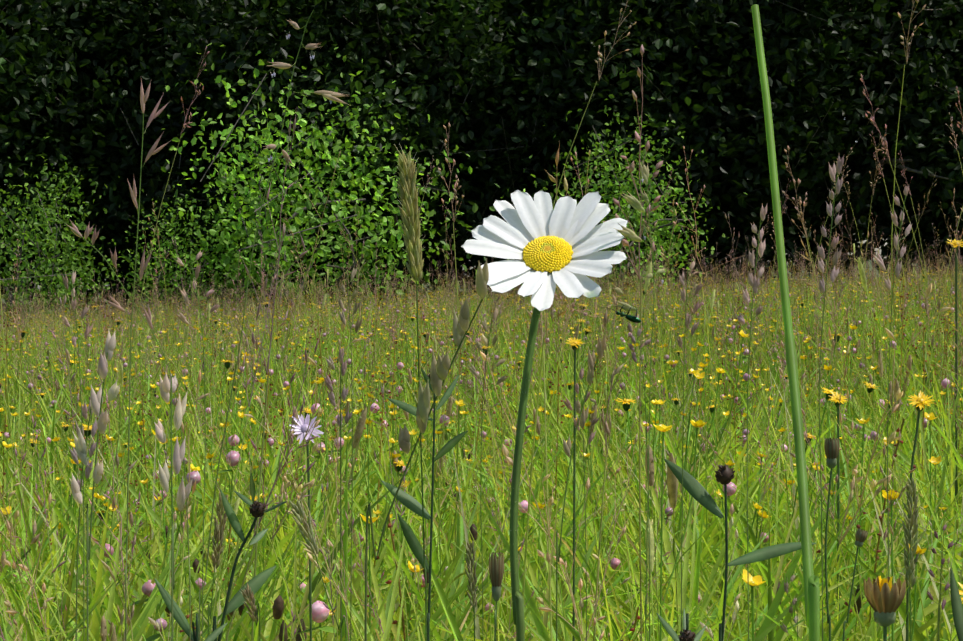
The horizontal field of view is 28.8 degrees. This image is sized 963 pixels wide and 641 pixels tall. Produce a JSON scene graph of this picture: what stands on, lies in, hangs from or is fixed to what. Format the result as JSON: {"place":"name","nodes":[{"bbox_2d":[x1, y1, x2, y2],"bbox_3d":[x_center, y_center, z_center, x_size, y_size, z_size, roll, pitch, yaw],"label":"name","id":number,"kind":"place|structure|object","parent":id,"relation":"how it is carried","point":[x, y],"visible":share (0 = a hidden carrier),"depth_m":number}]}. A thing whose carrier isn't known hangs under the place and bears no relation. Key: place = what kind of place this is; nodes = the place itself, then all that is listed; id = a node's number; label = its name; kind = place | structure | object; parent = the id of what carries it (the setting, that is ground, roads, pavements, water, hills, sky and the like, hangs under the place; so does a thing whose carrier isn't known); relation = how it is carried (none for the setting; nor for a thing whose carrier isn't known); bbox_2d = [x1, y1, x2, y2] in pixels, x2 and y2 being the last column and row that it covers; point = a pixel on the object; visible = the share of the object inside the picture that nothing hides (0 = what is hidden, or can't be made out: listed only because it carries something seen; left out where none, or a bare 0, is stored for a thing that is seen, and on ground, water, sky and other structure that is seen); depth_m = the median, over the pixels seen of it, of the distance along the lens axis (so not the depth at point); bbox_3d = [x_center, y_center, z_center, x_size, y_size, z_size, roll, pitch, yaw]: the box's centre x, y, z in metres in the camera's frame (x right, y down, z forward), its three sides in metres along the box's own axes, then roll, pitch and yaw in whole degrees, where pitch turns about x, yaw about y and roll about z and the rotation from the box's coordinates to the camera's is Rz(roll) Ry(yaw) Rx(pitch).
{"place":"outdoors","nodes":[
{"label":"outdoors","id":0,"kind":"place"},
{"bbox_2d":[61,270,93,640],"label":"grass","id":1,"kind":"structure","parent":0,"point":[73,304],"depth_m":0.64},
{"bbox_2d":[69,402,97,640],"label":"grass","id":2,"kind":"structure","parent":0,"point":[92,447],"depth_m":1.10},
{"bbox_2d":[69,331,120,640],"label":"grass","id":3,"kind":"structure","parent":0,"point":[96,401],"depth_m":0.30},
{"bbox_2d":[49,210,190,640],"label":"grass","id":4,"kind":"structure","parent":0,"point":[88,231],"depth_m":0.56},
{"bbox_2d":[125,80,169,640],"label":"grass","id":5,"kind":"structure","parent":0,"point":[153,115],"depth_m":0.56},
{"bbox_2d":[154,374,192,640],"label":"grass","id":6,"kind":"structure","parent":0,"point":[167,385],"depth_m":0.31},
{"bbox_2d":[175,251,219,640],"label":"grass","id":7,"kind":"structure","parent":0,"point":[181,316],"depth_m":0.62},
{"bbox_2d":[199,10,348,640],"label":"grass","id":8,"kind":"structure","parent":0,"point":[331,95],"depth_m":0.56},
{"bbox_2d":[322,347,351,640],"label":"grass","id":9,"kind":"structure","parent":0,"point":[344,394],"depth_m":1.10},
{"bbox_2d":[338,267,363,640],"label":"grass","id":10,"kind":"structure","parent":0,"point":[356,306],"depth_m":0.70},
{"bbox_2d":[364,258,488,640],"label":"grass","id":11,"kind":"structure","parent":0,"point":[440,368],"depth_m":0.30},
{"bbox_2d":[1,259,919,313],"bbox_3d":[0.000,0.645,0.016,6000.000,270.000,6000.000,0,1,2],"label":"meadow ground","id":12,"kind":"structure","parent":0,"point":[870,269],"depth_m":101.48},
{"bbox_2d":[38,119,886,289],"label":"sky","id":13,"kind":"structure","parent":0,"point":[864,241]},
{"bbox_2d":[0,0,962,640],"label":"meadow","id":14,"kind":"structure","parent":0,"point":[686,568],"depth_m":2.08},
{"bbox_2d":[0,5,36,191],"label":"hedge tree","id":15,"kind":"object","parent":14,"relation":"on","point":[11,146],"visible":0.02,"depth_m":22.83},
{"bbox_2d":[0,0,105,306],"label":"hedge tree","id":16,"kind":"object","parent":14,"relation":"on","point":[16,164],"visible":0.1,"depth_m":22.39},
{"bbox_2d":[0,136,135,327],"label":"shrub","id":17,"kind":"object","parent":14,"relation":"on","point":[51,261],"visible":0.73,"depth_m":18.97},
{"bbox_2d":[0,0,233,319],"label":"hedge tree","id":18,"kind":"object","parent":14,"relation":"on","point":[15,67],"visible":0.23,"depth_m":21.64},
{"bbox_2d":[0,0,324,313],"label":"hedge tree","id":19,"kind":"object","parent":14,"relation":"on","point":[77,31],"visible":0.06,"depth_m":22.24},
{"bbox_2d":[2,0,362,314],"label":"hedge tree","id":20,"kind":"object","parent":14,"relation":"on","point":[102,38],"visible":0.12,"depth_m":22.13},
{"bbox_2d":[155,579,226,640],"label":"knapweed","id":21,"kind":"object","parent":14,"relation":"on","point":[180,618],"visible":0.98,"depth_m":0.62},
{"bbox_2d":[98,177,302,317],"bbox_3d":[-3.114,-0.509,20.501,2.288,2.185,2.324,-1,2,-30],"label":"shrub","id":22,"kind":"object","parent":14,"relation":"on","point":[162,276],"visible":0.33,"depth_m":20.42},
{"bbox_2d":[208,487,231,635],"bbox_3d":[-0.092,0.351,0.669,0.009,0.585,0.008,0,1,2],"label":"spike","id":23,"kind":"object","parent":14,"relation":"on","point":[218,536],"visible":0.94,"depth_m":0.66},
{"bbox_2d":[213,473,286,640],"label":"knapweed","id":24,"kind":"object","parent":14,"relation":"on","point":[259,580],"visible":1,"depth_m":0.64},
{"bbox_2d":[240,583,259,640],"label":"spike","id":25,"kind":"object","parent":14,"relation":"on","point":[246,592],"visible":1,"depth_m":0.62},
{"bbox_2d":[53,0,481,310],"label":"hedge tree","id":26,"kind":"object","parent":14,"relation":"on","point":[220,34],"visible":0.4,"depth_m":21.24},
{"bbox_2d":[289,414,323,640],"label":"scabious","id":27,"kind":"object","parent":14,"relation":"on","point":[301,427],"visible":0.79,"depth_m":1.15},
{"bbox_2d":[287,494,346,640],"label":"spike","id":28,"kind":"object","parent":14,"relation":"on","point":[306,530],"visible":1,"depth_m":0.75},
{"bbox_2d":[136,43,513,314],"bbox_3d":[-1.504,-1.088,19.466,3.975,3.637,3.946,0,1,12],"label":"shrub","id":29,"kind":"object","parent":14,"relation":"on","point":[255,198],"visible":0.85,"depth_m":19.26},
{"bbox_2d":[189,0,602,305],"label":"hedge tree","id":30,"kind":"object","parent":14,"relation":"on","point":[464,34],"visible":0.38,"depth_m":21.14},
{"bbox_2d":[394,144,426,640],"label":"spike","id":31,"kind":"object","parent":14,"relation":"on","point":[409,209],"visible":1,"depth_m":0.56},
{"bbox_2d":[381,368,467,640],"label":"knapweed","id":32,"kind":"object","parent":14,"relation":"on","point":[411,503],"visible":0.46,"depth_m":0.72},
{"bbox_2d":[233,0,672,297],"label":"hedge tree","id":33,"kind":"object","parent":14,"relation":"on","point":[460,90],"visible":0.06,"depth_m":22.14},
{"bbox_2d":[462,540,480,640],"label":"spike","id":34,"kind":"object","parent":14,"relation":"on","point":[471,576],"visible":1,"depth_m":0.70},
{"bbox_2d":[489,552,503,640],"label":"bud","id":35,"kind":"object","parent":14,"relation":"on","point":[496,571],"visible":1,"depth_m":0.66},
{"bbox_2d":[461,190,626,640],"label":"oxeye daisy","id":36,"kind":"object","parent":14,"relation":"on","point":[563,242],"visible":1,"depth_m":0.56},
{"bbox_2d":[346,0,781,298],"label":"hedge tree","id":37,"kind":"object","parent":14,"relation":"on","point":[538,167],"visible":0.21,"depth_m":21.72},
{"bbox_2d":[566,337,582,640],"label":"hawkbit","id":38,"kind":"object","parent":14,"relation":"on","point":[574,343],"visible":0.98,"depth_m":1.30},
{"bbox_2d":[469,71,747,299],"bbox_3d":[1.444,-0.978,19.497,2.778,2.965,2.822,1,2,42],"label":"shrub","id":39,"kind":"object","parent":14,"relation":"on","point":[634,214],"visible":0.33,"depth_m":19.19},
{"bbox_2d":[463,0,895,292],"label":"hedge tree","id":40,"kind":"object","parent":14,"relation":"on","point":[694,22],"visible":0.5,"depth_m":20.98},
{"bbox_2d":[656,609,705,640],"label":"knapweed","id":41,"kind":"object","parent":14,"relation":"on","point":[688,634],"visible":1,"depth_m":0.60},
{"bbox_2d":[664,459,815,640],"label":"knapweed","id":42,"kind":"object","parent":14,"relation":"on","point":[697,490],"visible":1,"depth_m":0.68},
{"bbox_2d":[555,0,958,288],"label":"hedge tree","id":43,"kind":"object","parent":14,"relation":"on","point":[855,14],"visible":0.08,"depth_m":21.69},
{"bbox_2d":[751,4,819,640],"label":"grass stem","id":44,"kind":"object","parent":14,"relation":"on","point":[811,594],"visible":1,"depth_m":0.46},
{"bbox_2d":[630,0,962,284],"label":"hedge tree","id":45,"kind":"object","parent":14,"relation":"on","point":[839,148],"visible":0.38,"depth_m":21.17},
{"bbox_2d":[824,438,838,640],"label":"bud","id":46,"kind":"object","parent":14,"relation":"on","point":[831,447],"visible":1,"depth_m":0.73},
{"bbox_2d":[829,392,846,637],"bbox_3d":[0.379,0.334,1.994,0.023,0.516,0.021,0,1,2],"label":"hawkbit","id":47,"kind":"object","parent":14,"relation":"on","point":[836,397],"visible":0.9,"depth_m":1.99},
{"bbox_2d":[843,528,867,640],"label":"bud","id":48,"kind":"object","parent":14,"relation":"on","point":[860,536],"visible":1,"depth_m":0.84},
{"bbox_2d":[864,576,905,640],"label":"flower","id":49,"kind":"object","parent":14,"relation":"on","point":[884,597],"visible":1,"depth_m":0.57},
{"bbox_2d":[818,6,961,278],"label":"tree","id":50,"kind":"object","parent":14,"relation":"on","point":[947,113],"depth_m":27.56},
{"bbox_2d":[819,0,962,278],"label":"hedge tree","id":51,"kind":"object","parent":14,"relation":"on","point":[936,58],"visible":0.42,"depth_m":21.35},
{"bbox_2d":[885,211,910,282],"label":"tree","id":52,"kind":"object","parent":14,"relation":"on","point":[905,260],"depth_m":40.25},
{"bbox_2d":[843,0,962,281],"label":"hedge tree","id":53,"kind":"object","parent":14,"relation":"on","point":[959,82],"visible":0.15,"depth_m":21.85},
{"bbox_2d":[897,473,921,640],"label":"spike","id":54,"kind":"object","parent":14,"relation":"on","point":[907,527],"visible":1,"depth_m":0.59},
{"bbox_2d":[906,391,934,640],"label":"hawkbit","id":55,"kind":"object","parent":14,"relation":"on","point":[920,401],"visible":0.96,"depth_m":1.49},
{"bbox_2d":[948,239,962,543],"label":"hawkbit","id":56,"kind":"object","parent":14,"relation":"on","point":[954,243],"visible":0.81,"depth_m":2.58},
{"bbox_2d":[950,568,962,640],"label":"knapweed","id":57,"kind":"object","parent":14,"relation":"on","point":[957,607],"visible":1,"depth_m":0.59},
{"bbox_2d":[958,582,962,603],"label":"hawkbit","id":58,"kind":"object","parent":14,"relation":"on","point":[960,591],"visible":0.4,"depth_m":1.19},
{"bbox_2d":[467,304,508,640],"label":"grass","id":59,"kind":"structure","parent":0,"point":[501,361],"depth_m":0.58},
{"bbox_2d":[561,365,598,640],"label":"grass","id":60,"kind":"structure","parent":0,"point":[568,406],"depth_m":0.66},
{"bbox_2d":[556,332,605,640],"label":"grass","id":61,"kind":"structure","parent":0,"point":[601,345],"depth_m":0.36},
{"bbox_2d":[612,160,665,640],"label":"grass","id":62,"kind":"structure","parent":0,"point":[633,202],"depth_m":0.55},
{"bbox_2d":[604,297,641,322],"bbox_3d":[0.041,-0.003,0.550,0.012,0.008,0.004,0,1,2],"label":"beetle","id":63,"kind":"object","parent":62,"relation":"attached to","point":[634,319],"visible":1,"depth_m":0.55},
{"bbox_2d":[627,314,653,640],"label":"grass","id":64,"kind":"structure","parent":0,"point":[638,333],"depth_m":0.90},
{"bbox_2d":[677,261,704,640],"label":"grass","id":65,"kind":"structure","parent":0,"point":[696,307],"depth_m":0.60},
{"bbox_2d":[736,204,766,640],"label":"grass","id":66,"kind":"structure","parent":0,"point":[760,249],"depth_m":1.00},
{"bbox_2d":[779,574,798,640],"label":"grass","id":67,"kind":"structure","parent":0,"point":[794,602],"depth_m":0.60},
{"bbox_2d":[817,155,843,640],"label":"grass","id":68,"kind":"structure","parent":0,"point":[835,241],"depth_m":0.94},
{"bbox_2d":[873,184,911,640],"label":"grass","id":69,"kind":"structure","parent":0,"point":[880,263],"depth_m":0.74},
{"bbox_2d":[927,523,955,640],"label":"grass","id":70,"kind":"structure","parent":0,"point":[951,544],"depth_m":0.61}
]}

